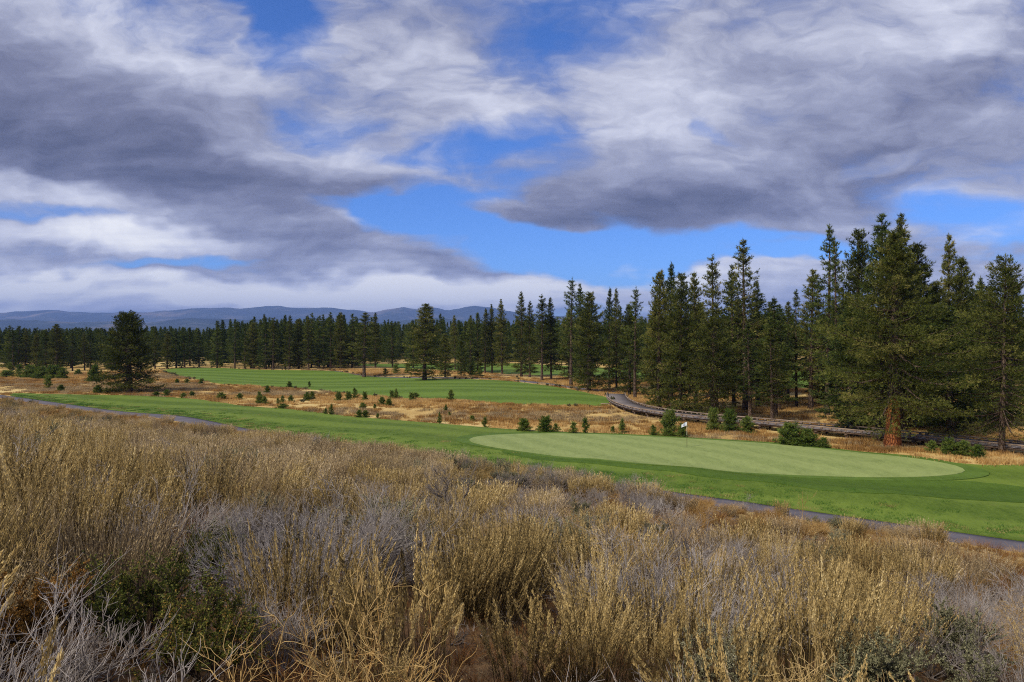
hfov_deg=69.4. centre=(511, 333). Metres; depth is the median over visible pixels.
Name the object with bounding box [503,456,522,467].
rabbitbrush
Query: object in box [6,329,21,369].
pine tree
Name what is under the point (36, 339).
pine tree
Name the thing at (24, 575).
bunchgrass
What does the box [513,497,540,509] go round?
rabbitbrush
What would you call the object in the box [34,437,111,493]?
rabbitbrush
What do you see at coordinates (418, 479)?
rabbitbrush
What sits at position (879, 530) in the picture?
bunchgrass
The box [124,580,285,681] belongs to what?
leafy shrub
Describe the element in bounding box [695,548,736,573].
dry weed
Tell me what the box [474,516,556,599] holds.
rabbitbrush
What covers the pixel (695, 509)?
dry weed
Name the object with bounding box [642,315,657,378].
pine tree
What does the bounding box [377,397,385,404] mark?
young pine
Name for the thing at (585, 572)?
dead shrub
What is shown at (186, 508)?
dead shrub
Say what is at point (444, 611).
rabbitbrush
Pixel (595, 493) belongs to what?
dead shrub
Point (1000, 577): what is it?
grass clump
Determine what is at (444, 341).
pine tree
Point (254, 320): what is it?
pine tree
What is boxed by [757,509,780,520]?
dry weed
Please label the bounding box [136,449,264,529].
rabbitbrush
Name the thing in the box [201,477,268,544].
rabbitbrush
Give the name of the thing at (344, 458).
bunchgrass
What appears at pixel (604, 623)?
rabbitbrush
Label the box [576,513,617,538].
sagebrush
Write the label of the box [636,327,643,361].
pine tree
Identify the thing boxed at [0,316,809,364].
distant woods
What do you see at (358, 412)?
young pine
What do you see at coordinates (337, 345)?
pine tree
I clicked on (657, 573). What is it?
dead shrub
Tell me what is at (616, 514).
rabbitbrush
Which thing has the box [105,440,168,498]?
rabbitbrush
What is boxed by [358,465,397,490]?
rabbitbrush
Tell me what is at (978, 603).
dead shrub
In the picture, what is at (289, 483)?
rabbitbrush
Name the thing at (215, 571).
dead shrub
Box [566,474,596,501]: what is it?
rabbitbrush
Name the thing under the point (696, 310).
pine tree
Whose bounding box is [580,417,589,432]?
young pine
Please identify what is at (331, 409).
young pine
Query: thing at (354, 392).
young pine
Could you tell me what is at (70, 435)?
rabbitbrush
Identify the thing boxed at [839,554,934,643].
rabbitbrush
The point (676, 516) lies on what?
bunchgrass
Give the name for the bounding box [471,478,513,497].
bunchgrass
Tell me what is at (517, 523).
rabbitbrush
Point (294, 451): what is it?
bunchgrass
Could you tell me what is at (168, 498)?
rabbitbrush
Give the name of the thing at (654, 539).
dry weed
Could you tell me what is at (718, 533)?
rabbitbrush
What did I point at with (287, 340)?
pine tree
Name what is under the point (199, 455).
bunchgrass
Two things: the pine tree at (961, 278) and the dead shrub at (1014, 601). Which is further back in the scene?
the pine tree at (961, 278)
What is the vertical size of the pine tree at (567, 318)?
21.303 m
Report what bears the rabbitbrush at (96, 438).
on the ground at (412, 412)
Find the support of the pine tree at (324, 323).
on the ground at (412, 412)
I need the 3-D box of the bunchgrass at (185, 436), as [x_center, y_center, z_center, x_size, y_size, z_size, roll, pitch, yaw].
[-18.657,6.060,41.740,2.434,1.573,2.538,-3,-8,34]
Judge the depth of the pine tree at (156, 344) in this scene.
212.88 m
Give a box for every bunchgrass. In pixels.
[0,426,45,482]
[0,485,70,594]
[0,485,91,582]
[0,496,207,641]
[0,535,83,664]
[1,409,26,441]
[1,471,76,516]
[2,466,104,521]
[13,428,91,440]
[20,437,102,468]
[40,462,168,540]
[45,506,192,596]
[52,478,155,522]
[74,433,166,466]
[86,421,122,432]
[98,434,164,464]
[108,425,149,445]
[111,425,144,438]
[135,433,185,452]
[158,444,230,480]
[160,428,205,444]
[161,447,250,496]
[164,451,220,484]
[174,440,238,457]
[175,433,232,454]
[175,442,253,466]
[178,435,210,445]
[180,448,295,505]
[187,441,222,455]
[201,479,324,542]
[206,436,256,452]
[220,446,301,487]
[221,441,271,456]
[234,459,297,497]
[241,475,316,518]
[256,446,310,469]
[264,444,310,459]
[265,443,311,457]
[265,459,335,492]
[290,450,354,477]
[291,450,360,485]
[306,449,331,461]
[306,503,407,568]
[313,473,383,513]
[316,473,352,491]
[316,489,374,520]
[317,446,359,465]
[323,481,375,501]
[347,478,396,513]
[360,453,399,465]
[362,481,421,513]
[364,468,423,490]
[365,455,413,478]
[375,457,406,466]
[395,500,490,540]
[399,455,439,472]
[405,463,446,482]
[408,508,488,568]
[414,461,454,480]
[433,495,477,527]
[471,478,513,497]
[502,484,550,506]
[504,492,576,529]
[526,469,567,492]
[527,485,573,512]
[553,467,581,491]
[620,474,664,503]
[661,488,701,512]
[662,508,703,529]
[672,524,739,561]
[702,524,778,563]
[711,549,756,583]
[721,503,738,516]
[752,543,798,572]
[761,511,805,534]
[763,523,836,563]
[803,550,853,577]
[848,515,872,532]
[862,519,887,534]
[869,536,915,563]
[880,520,914,535]
[880,531,962,564]
[883,527,897,537]
[891,535,937,559]
[893,522,919,540]
[903,517,946,540]
[903,553,966,596]
[914,522,953,543]
[921,539,1018,600]
[949,553,988,589]
[961,547,1022,580]
[1005,568,1023,600]
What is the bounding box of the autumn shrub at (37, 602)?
[0,556,95,681]
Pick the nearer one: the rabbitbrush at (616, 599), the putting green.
the rabbitbrush at (616, 599)
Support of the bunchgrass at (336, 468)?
on the ground at (412, 412)
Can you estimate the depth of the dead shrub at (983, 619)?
13.73 m
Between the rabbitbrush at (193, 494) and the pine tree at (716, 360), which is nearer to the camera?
the rabbitbrush at (193, 494)
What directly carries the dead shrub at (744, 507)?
on the ground at (412, 412)
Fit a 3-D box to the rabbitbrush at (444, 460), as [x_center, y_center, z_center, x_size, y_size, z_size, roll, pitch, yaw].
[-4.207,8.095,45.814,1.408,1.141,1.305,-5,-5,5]
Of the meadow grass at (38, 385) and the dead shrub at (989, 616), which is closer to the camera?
the dead shrub at (989, 616)
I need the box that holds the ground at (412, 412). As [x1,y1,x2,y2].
[0,354,1023,681]
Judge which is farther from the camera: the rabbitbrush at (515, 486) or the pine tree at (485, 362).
the pine tree at (485, 362)
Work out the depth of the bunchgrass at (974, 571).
24.14 m
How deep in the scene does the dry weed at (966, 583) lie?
19.08 m
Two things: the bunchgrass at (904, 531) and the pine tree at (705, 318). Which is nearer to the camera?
the bunchgrass at (904, 531)
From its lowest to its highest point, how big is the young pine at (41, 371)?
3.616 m
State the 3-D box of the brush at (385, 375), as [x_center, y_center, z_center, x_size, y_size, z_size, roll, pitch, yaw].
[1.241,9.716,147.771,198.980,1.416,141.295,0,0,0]
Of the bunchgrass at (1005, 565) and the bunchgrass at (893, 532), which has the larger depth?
the bunchgrass at (893, 532)
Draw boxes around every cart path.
[0,395,1023,552]
[338,371,614,391]
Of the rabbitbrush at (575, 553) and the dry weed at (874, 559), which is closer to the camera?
the rabbitbrush at (575, 553)
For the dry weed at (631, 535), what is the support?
on the ground at (412, 412)
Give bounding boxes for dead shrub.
[0,403,22,419]
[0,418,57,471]
[0,524,132,681]
[0,577,179,681]
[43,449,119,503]
[89,443,241,568]
[153,498,409,605]
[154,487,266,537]
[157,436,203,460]
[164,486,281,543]
[189,503,340,609]
[196,490,342,593]
[210,579,354,674]
[226,494,297,545]
[243,502,311,549]
[246,469,411,593]
[257,477,430,579]
[268,474,420,567]
[283,481,472,588]
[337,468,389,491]
[373,509,449,588]
[374,474,439,521]
[378,520,413,571]
[415,457,479,507]
[417,475,458,518]
[420,529,473,577]
[430,485,517,535]
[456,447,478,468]
[473,501,502,526]
[480,506,526,536]
[493,460,537,488]
[498,490,527,522]
[498,492,552,524]
[499,495,568,534]
[519,457,558,477]
[526,525,641,614]
[529,543,723,645]
[531,461,549,473]
[532,479,566,496]
[533,467,569,488]
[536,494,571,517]
[545,523,612,567]
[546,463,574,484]
[555,482,609,515]
[560,505,622,559]
[560,515,713,636]
[565,491,589,506]
[586,485,612,504]
[612,487,636,508]
[613,474,647,492]
[614,484,654,507]
[615,511,747,601]
[617,489,681,521]
[621,502,652,526]
[622,473,663,491]
[622,556,753,644]
[623,525,654,561]
[629,523,682,565]
[632,559,766,640]
[635,486,670,507]
[640,492,686,521]
[644,509,737,575]
[644,520,685,544]
[673,505,726,545]
[684,528,736,565]
[696,547,823,659]
[703,539,758,569]
[704,520,830,584]
[718,542,814,603]
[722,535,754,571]
[729,553,813,592]
[735,494,759,512]
[853,569,1021,678]
[888,567,968,614]
[906,570,985,626]
[914,575,1016,627]
[931,612,1023,681]
[935,564,1023,643]
[938,570,1014,620]
[956,595,1019,640]
[975,557,1023,620]
[976,595,1023,660]
[990,579,1023,625]
[996,581,1023,626]
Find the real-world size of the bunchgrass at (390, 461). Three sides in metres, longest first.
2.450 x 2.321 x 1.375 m
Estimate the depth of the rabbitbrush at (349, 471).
34.68 m
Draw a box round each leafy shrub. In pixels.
[59,538,245,676]
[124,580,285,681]
[138,519,242,589]
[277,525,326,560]
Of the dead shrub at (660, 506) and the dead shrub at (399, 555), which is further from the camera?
the dead shrub at (660, 506)
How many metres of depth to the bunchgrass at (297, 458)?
27.37 m
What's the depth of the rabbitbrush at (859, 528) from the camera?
32.84 m
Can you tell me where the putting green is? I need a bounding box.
[469,433,964,476]
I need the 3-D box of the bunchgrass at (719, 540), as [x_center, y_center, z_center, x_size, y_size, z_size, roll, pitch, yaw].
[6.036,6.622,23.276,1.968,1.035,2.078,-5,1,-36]
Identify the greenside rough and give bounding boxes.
[502,451,1023,502]
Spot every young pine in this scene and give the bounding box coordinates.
[0,370,16,376]
[6,361,14,370]
[13,363,24,376]
[17,364,37,377]
[28,366,51,378]
[43,364,61,378]
[43,375,52,387]
[54,367,68,378]
[57,384,65,390]
[74,369,81,374]
[83,365,104,381]
[93,384,103,392]
[162,389,170,395]
[214,392,225,398]
[235,393,244,398]
[254,391,262,403]
[261,396,268,403]
[263,385,270,392]
[275,403,288,408]
[303,391,311,400]
[328,404,333,414]
[334,391,343,401]
[344,391,352,400]
[351,387,359,397]
[354,409,363,416]
[358,402,366,408]
[361,391,368,399]
[362,410,369,417]
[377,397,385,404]
[384,398,393,405]
[391,364,400,372]
[392,388,399,398]
[408,392,414,399]
[437,412,441,422]
[446,389,454,399]
[466,361,477,375]
[476,366,482,376]
[481,416,488,426]
[515,418,532,431]
[535,415,553,432]
[552,423,561,431]
[567,420,577,432]
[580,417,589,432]
[617,418,626,433]
[647,425,656,434]
[656,408,679,436]
[675,423,689,436]
[706,407,721,430]
[717,407,740,431]
[737,415,755,433]
[772,422,803,445]
[794,427,819,446]
[815,436,831,447]
[924,439,937,452]
[938,436,959,454]
[954,439,972,456]
[969,443,988,458]
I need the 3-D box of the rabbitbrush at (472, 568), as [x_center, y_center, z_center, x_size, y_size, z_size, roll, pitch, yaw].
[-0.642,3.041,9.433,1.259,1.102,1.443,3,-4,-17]
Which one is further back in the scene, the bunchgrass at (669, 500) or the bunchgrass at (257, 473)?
the bunchgrass at (669, 500)
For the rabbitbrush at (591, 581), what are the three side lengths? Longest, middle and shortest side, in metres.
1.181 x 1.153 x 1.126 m
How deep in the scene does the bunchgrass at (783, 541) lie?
22.78 m
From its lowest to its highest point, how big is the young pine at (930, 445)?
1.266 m
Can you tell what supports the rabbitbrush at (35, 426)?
on the ground at (412, 412)
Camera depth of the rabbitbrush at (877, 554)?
22.18 m
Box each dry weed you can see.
[0,522,66,609]
[180,578,477,681]
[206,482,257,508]
[236,536,404,681]
[449,507,519,552]
[559,510,627,558]
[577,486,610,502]
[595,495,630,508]
[602,529,683,573]
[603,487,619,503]
[612,521,649,547]
[628,505,674,526]
[630,506,674,523]
[631,523,672,558]
[653,518,704,550]
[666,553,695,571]
[677,513,716,531]
[681,505,699,517]
[682,499,712,513]
[682,508,712,526]
[688,532,743,572]
[689,501,716,515]
[692,522,726,537]
[694,494,720,506]
[695,507,737,526]
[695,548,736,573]
[729,503,748,513]
[734,514,760,525]
[743,513,773,525]
[752,506,775,518]
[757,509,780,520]
[760,602,888,681]
[784,518,823,536]
[788,491,813,525]
[796,517,831,532]
[807,518,833,533]
[850,545,896,577]
[852,531,878,544]
[865,525,891,537]
[868,567,924,601]
[882,529,905,545]
[893,539,962,577]
[895,607,1014,666]
[898,589,1022,651]
[906,530,951,556]
[908,533,963,561]
[930,560,1005,600]
[939,600,1017,658]
[954,537,974,546]
[957,539,990,551]
[980,547,1010,563]
[992,586,1023,640]
[995,632,1022,668]
[1005,544,1023,557]
[1005,553,1022,570]
[1010,550,1023,569]
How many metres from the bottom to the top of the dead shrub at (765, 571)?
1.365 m
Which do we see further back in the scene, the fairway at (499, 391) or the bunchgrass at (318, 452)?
the fairway at (499, 391)
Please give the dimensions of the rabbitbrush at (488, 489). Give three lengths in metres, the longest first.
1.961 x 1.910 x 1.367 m
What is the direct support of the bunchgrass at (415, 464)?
on the ground at (412, 412)
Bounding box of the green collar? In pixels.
[455,432,989,480]
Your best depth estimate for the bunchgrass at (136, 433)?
34.54 m
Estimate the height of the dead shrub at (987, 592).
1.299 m
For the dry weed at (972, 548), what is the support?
on the ground at (412, 412)
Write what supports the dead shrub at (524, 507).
on the ground at (412, 412)
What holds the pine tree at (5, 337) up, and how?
on the ground at (412, 412)
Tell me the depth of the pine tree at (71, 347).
211.03 m
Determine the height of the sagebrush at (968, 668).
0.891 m
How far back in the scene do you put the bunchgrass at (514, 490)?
30.99 m
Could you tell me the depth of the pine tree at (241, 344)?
213.48 m
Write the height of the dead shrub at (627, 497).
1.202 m
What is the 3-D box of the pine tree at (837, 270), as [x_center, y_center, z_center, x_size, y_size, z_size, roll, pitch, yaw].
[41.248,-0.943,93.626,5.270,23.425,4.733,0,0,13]
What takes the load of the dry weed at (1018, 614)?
on the ground at (412, 412)
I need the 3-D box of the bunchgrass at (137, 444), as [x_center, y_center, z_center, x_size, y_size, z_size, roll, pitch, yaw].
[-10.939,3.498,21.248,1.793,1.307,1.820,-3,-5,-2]
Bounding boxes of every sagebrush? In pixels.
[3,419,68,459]
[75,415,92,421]
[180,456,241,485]
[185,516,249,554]
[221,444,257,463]
[232,490,284,522]
[267,498,311,524]
[273,490,435,556]
[409,456,433,470]
[442,454,461,467]
[455,476,482,491]
[459,460,481,473]
[487,456,513,471]
[488,467,511,485]
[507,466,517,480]
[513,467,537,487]
[532,511,640,567]
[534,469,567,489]
[568,495,594,518]
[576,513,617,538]
[630,522,661,542]
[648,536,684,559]
[654,518,681,536]
[666,615,778,681]
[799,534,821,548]
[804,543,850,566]
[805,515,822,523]
[819,610,945,681]
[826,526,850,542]
[827,514,850,530]
[853,628,929,681]
[895,593,1017,681]
[938,636,1019,681]
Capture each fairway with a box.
[10,393,1023,541]
[165,368,608,405]
[359,363,815,387]
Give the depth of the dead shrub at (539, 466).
44.69 m
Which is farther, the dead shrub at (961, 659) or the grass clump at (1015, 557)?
the grass clump at (1015, 557)
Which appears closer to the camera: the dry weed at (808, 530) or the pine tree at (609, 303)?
the dry weed at (808, 530)
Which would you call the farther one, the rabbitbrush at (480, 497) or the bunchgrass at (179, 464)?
the rabbitbrush at (480, 497)
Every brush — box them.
[0,396,1023,681]
[160,366,843,424]
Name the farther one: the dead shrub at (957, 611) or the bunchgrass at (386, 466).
the bunchgrass at (386, 466)
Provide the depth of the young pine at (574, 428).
74.16 m
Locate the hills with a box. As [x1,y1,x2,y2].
[0,318,809,336]
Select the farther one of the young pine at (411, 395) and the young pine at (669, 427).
the young pine at (411, 395)
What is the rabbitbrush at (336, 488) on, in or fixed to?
on the ground at (412, 412)
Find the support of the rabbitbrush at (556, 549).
on the ground at (412, 412)
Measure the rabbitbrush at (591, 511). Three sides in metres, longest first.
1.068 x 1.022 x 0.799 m
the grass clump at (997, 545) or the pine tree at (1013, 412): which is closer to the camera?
the grass clump at (997, 545)
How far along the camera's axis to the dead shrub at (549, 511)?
18.96 m
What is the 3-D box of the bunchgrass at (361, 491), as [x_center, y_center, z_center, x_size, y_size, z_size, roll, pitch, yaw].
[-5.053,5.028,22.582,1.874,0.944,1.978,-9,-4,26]
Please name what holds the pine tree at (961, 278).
on the ground at (412, 412)
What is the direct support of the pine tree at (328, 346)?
on the ground at (412, 412)
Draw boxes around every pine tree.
[0,325,19,367]
[0,329,16,364]
[5,326,28,369]
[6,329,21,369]
[17,328,33,368]
[26,327,43,367]
[28,333,44,367]
[34,329,53,368]
[39,330,50,366]
[43,323,70,368]
[51,329,65,365]
[61,329,80,367]
[64,329,81,370]
[77,332,91,369]
[79,327,102,368]
[81,330,94,367]
[88,310,166,393]
[103,328,115,367]
[105,330,124,367]
[146,326,160,363]
[149,326,162,368]
[158,331,175,368]
[168,328,184,367]
[174,328,196,366]
[184,327,197,364]
[191,328,206,366]
[208,327,228,367]
[212,330,229,366]
[225,319,243,368]
[237,323,251,367]
[241,320,258,367]
[241,323,261,368]
[246,317,259,367]
[253,317,272,368]
[255,314,272,368]
[256,319,267,366]
[258,317,282,369]
[267,323,280,367]
[278,315,290,367]
[281,315,298,368]
[290,318,307,368]
[291,319,305,364]
[299,315,318,368]
[301,313,317,367]
[310,315,328,367]
[313,314,333,368]
[313,318,321,365]
[320,319,335,366]
[322,312,339,368]
[331,312,348,368]
[331,316,349,367]
[337,314,351,364]
[343,314,362,367]
[344,312,381,376]
[349,317,362,365]
[368,313,383,367]
[383,321,401,366]
[401,303,447,379]
[407,320,417,367]
[433,313,446,361]
[436,333,454,376]
[447,315,459,368]
[453,335,467,374]
[454,321,471,370]
[464,319,480,371]
[466,315,474,359]
[471,313,484,371]
[474,308,492,372]
[483,304,500,373]
[491,299,513,373]
[509,291,531,376]
[518,301,538,376]
[526,293,557,379]
[540,298,563,378]
[553,278,585,384]
[558,311,577,376]
[564,283,592,379]
[564,291,616,390]
[572,309,600,376]
[600,288,617,386]
[605,288,624,388]
[612,305,625,379]
[613,305,645,394]
[618,316,642,378]
[619,287,648,396]
[633,309,666,393]
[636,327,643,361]
[638,270,678,408]
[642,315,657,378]
[655,262,684,404]
[657,272,703,412]
[673,315,741,414]
[676,309,706,388]
[678,272,711,408]
[689,253,740,404]
[698,301,709,381]
[699,303,739,413]
[719,239,776,409]
[720,264,755,405]
[722,306,753,388]
[722,312,740,386]
[728,322,773,416]
[735,283,782,406]
[739,311,769,392]
[749,327,796,418]
[751,295,802,414]
[753,305,798,409]
[761,301,772,330]
[780,301,800,400]
[785,289,808,406]
[787,269,833,408]
[796,224,844,414]
[798,319,847,400]
[799,327,813,364]
[800,314,826,396]
[808,303,887,434]
[810,229,997,446]
[816,238,845,411]
[820,228,878,422]
[843,213,920,427]
[871,241,948,427]
[876,212,935,429]
[905,305,999,435]
[911,280,966,425]
[921,253,1023,452]
[938,233,967,354]
[945,256,993,423]
[966,275,987,411]
[967,285,1020,424]
[982,274,1023,426]
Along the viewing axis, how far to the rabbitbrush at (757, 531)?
24.14 m
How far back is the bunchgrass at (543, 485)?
39.78 m
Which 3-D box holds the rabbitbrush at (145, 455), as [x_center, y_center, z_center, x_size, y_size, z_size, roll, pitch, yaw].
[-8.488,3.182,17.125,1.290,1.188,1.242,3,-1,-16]
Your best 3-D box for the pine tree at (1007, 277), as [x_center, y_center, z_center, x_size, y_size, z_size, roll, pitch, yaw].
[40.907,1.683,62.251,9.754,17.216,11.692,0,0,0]
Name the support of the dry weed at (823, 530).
on the ground at (412, 412)
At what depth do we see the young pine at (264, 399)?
101.42 m
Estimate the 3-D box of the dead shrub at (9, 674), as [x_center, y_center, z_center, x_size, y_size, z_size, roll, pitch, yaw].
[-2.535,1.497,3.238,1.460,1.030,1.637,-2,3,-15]
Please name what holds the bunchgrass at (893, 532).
on the ground at (412, 412)
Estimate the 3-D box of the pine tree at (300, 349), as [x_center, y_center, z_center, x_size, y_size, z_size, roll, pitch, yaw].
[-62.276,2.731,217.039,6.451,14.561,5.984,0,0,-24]
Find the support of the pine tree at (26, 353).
on the ground at (412, 412)
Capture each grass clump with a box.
[138,487,226,555]
[203,583,334,653]
[225,625,418,681]
[708,505,726,521]
[918,589,980,608]
[974,539,989,548]
[979,568,1009,583]
[983,539,1006,552]
[993,572,1023,593]
[998,547,1023,560]
[1006,562,1023,576]
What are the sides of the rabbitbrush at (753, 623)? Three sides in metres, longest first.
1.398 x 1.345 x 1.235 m
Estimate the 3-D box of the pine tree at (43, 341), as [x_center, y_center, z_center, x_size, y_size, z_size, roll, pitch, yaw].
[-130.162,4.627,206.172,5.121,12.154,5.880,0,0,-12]
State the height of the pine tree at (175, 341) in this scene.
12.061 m
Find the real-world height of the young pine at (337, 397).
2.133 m
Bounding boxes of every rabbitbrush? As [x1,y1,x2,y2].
[0,415,17,440]
[0,416,92,503]
[0,436,66,536]
[0,440,88,499]
[0,440,153,573]
[0,441,38,500]
[0,482,77,598]
[3,416,36,437]
[5,469,72,512]
[14,421,46,439]
[14,431,69,483]
[15,416,71,439]
[26,414,61,430]
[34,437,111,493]
[36,422,88,456]
[37,421,87,435]
[48,423,96,437]
[64,442,163,507]
[67,428,119,470]
[67,449,114,483]
[69,433,108,450]
[70,425,115,445]
[71,426,132,477]
[75,466,199,551]
[90,427,124,442]
[96,460,181,507]
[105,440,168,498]
[111,422,129,431]
[118,446,175,493]
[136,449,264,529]
[145,430,171,441]
[151,441,191,468]
[152,459,180,491]
[158,473,213,512]
[179,437,201,444]
[196,443,248,457]
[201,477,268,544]
[218,495,398,661]
[223,450,280,482]
[225,494,274,526]
[239,462,312,500]
[253,459,315,497]
[261,460,306,479]
[268,472,336,517]
[270,555,393,659]
[277,468,338,514]
[280,474,362,540]
[296,450,330,472]
[302,476,358,510]
[307,617,440,681]
[315,499,385,536]
[324,523,464,681]
[342,462,375,475]
[346,456,377,475]
[347,463,399,485]
[352,487,442,563]
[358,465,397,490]
[360,475,398,494]
[383,467,418,486]
[385,481,424,504]
[389,465,431,481]
[392,476,443,513]
[395,471,425,488]
[398,493,480,559]
[406,479,439,505]
[406,535,508,619]
[408,507,455,551]
[411,525,510,620]
[419,472,451,495]
[421,479,465,518]
[427,464,454,488]
[434,455,453,463]
[434,518,549,632]
[436,491,480,528]
[437,462,458,473]
[443,502,556,602]
[444,476,511,523]
[449,489,493,508]
[452,468,478,481]
[453,474,463,490]
[462,519,567,618]
[465,480,507,515]
[468,482,494,498]
[469,458,493,478]
[471,591,583,681]
[472,470,491,483]
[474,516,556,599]
[484,508,526,537]
[485,509,553,554]
[488,478,520,503]
[493,570,666,681]
[495,513,580,592]
[496,519,548,551]
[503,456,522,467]
[509,467,528,477]
[510,463,525,473]
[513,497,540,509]
[524,491,554,510]
[534,486,561,509]
[535,467,554,480]
[541,541,633,641]
[545,524,639,601]
[549,505,623,576]
[553,586,641,667]
[555,464,573,480]
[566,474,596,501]
[567,474,592,497]
[579,506,602,521]
[586,519,681,595]
[587,471,610,494]
[591,474,615,498]
[596,496,620,513]
[598,503,629,531]
[600,554,718,663]
[603,499,653,541]
[609,590,688,681]
[632,617,850,681]
[636,482,665,502]
[652,488,671,507]
[662,553,789,681]
[663,539,772,635]
[703,526,738,547]
[714,514,763,547]
[724,541,769,576]
[726,560,866,658]
[734,516,782,558]
[734,548,929,681]
[736,513,770,533]
[741,568,828,629]
[750,530,799,588]
[757,526,796,557]
[760,586,820,645]
[768,573,840,639]
[768,646,867,681]
[772,499,789,517]
[775,538,850,584]
[779,533,833,572]
[789,556,863,612]
[792,567,827,598]
[793,552,869,598]
[817,554,920,621]
[819,562,958,674]
[820,527,877,567]
[827,556,867,587]
[828,540,903,586]
[836,514,862,537]
[839,534,876,557]
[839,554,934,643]
[839,590,905,648]
[842,520,868,537]
[845,536,892,573]
[845,573,886,602]
[860,593,930,644]
[880,535,965,602]
[894,552,919,578]
[914,520,949,545]
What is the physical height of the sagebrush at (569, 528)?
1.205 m
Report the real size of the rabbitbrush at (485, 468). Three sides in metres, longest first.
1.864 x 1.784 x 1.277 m
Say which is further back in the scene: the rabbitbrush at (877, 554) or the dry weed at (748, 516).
the dry weed at (748, 516)
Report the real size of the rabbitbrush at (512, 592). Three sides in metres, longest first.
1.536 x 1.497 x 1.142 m
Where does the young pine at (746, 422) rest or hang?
on the ground at (412, 412)
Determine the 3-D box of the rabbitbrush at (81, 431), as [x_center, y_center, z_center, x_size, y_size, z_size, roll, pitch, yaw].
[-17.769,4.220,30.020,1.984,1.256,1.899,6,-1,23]
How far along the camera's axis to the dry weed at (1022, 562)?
28.55 m
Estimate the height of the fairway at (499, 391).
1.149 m
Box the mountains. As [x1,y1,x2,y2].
[0,306,815,324]
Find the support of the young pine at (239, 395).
on the ground at (412, 412)
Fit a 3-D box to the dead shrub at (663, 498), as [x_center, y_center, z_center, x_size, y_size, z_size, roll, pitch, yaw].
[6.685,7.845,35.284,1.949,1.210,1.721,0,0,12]
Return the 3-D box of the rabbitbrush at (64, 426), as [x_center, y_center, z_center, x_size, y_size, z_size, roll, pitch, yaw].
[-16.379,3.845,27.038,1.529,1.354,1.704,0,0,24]
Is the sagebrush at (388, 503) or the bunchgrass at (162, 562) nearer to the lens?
the bunchgrass at (162, 562)
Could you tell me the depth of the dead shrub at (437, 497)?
20.99 m
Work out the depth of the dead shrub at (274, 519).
12.28 m
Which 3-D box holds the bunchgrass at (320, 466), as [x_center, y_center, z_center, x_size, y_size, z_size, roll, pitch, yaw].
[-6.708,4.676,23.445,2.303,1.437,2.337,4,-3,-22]
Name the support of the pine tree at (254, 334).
on the ground at (412, 412)
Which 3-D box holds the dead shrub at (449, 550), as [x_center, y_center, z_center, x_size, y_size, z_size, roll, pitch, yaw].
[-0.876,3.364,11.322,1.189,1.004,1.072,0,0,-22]
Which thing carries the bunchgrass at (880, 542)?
on the ground at (412, 412)
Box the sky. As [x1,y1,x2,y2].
[0,0,1023,318]
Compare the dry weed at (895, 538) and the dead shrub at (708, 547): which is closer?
the dead shrub at (708, 547)
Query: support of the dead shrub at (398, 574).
on the ground at (412, 412)
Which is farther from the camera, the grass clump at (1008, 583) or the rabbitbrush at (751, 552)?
the grass clump at (1008, 583)
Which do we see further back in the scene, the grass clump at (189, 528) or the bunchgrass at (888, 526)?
the bunchgrass at (888, 526)
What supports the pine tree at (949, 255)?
on the ground at (412, 412)
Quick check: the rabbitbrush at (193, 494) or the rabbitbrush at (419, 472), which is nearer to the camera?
the rabbitbrush at (193, 494)
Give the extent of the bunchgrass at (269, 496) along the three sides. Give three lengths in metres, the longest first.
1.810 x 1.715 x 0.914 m
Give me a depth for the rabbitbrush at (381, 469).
30.58 m
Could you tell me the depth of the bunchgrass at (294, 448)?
41.84 m
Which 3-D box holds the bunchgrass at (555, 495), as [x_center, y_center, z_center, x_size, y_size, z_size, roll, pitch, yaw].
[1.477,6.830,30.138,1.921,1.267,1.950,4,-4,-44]
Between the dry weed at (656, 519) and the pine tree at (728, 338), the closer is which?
the dry weed at (656, 519)
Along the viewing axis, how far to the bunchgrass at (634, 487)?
38.47 m
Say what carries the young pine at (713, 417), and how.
on the ground at (412, 412)
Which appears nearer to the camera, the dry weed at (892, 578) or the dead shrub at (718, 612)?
the dead shrub at (718, 612)
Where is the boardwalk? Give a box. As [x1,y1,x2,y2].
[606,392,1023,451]
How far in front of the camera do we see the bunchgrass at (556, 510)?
21.95 m
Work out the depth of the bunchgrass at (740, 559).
16.41 m
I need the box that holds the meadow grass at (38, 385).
[0,368,1023,466]
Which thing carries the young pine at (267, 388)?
on the ground at (412, 412)
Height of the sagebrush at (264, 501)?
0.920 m
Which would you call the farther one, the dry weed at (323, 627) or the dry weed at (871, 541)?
the dry weed at (871, 541)
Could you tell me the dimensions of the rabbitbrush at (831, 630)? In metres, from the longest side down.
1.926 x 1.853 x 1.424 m
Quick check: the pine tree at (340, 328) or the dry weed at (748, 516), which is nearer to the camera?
the dry weed at (748, 516)
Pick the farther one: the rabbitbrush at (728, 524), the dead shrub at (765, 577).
the rabbitbrush at (728, 524)
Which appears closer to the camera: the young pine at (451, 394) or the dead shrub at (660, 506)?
the dead shrub at (660, 506)

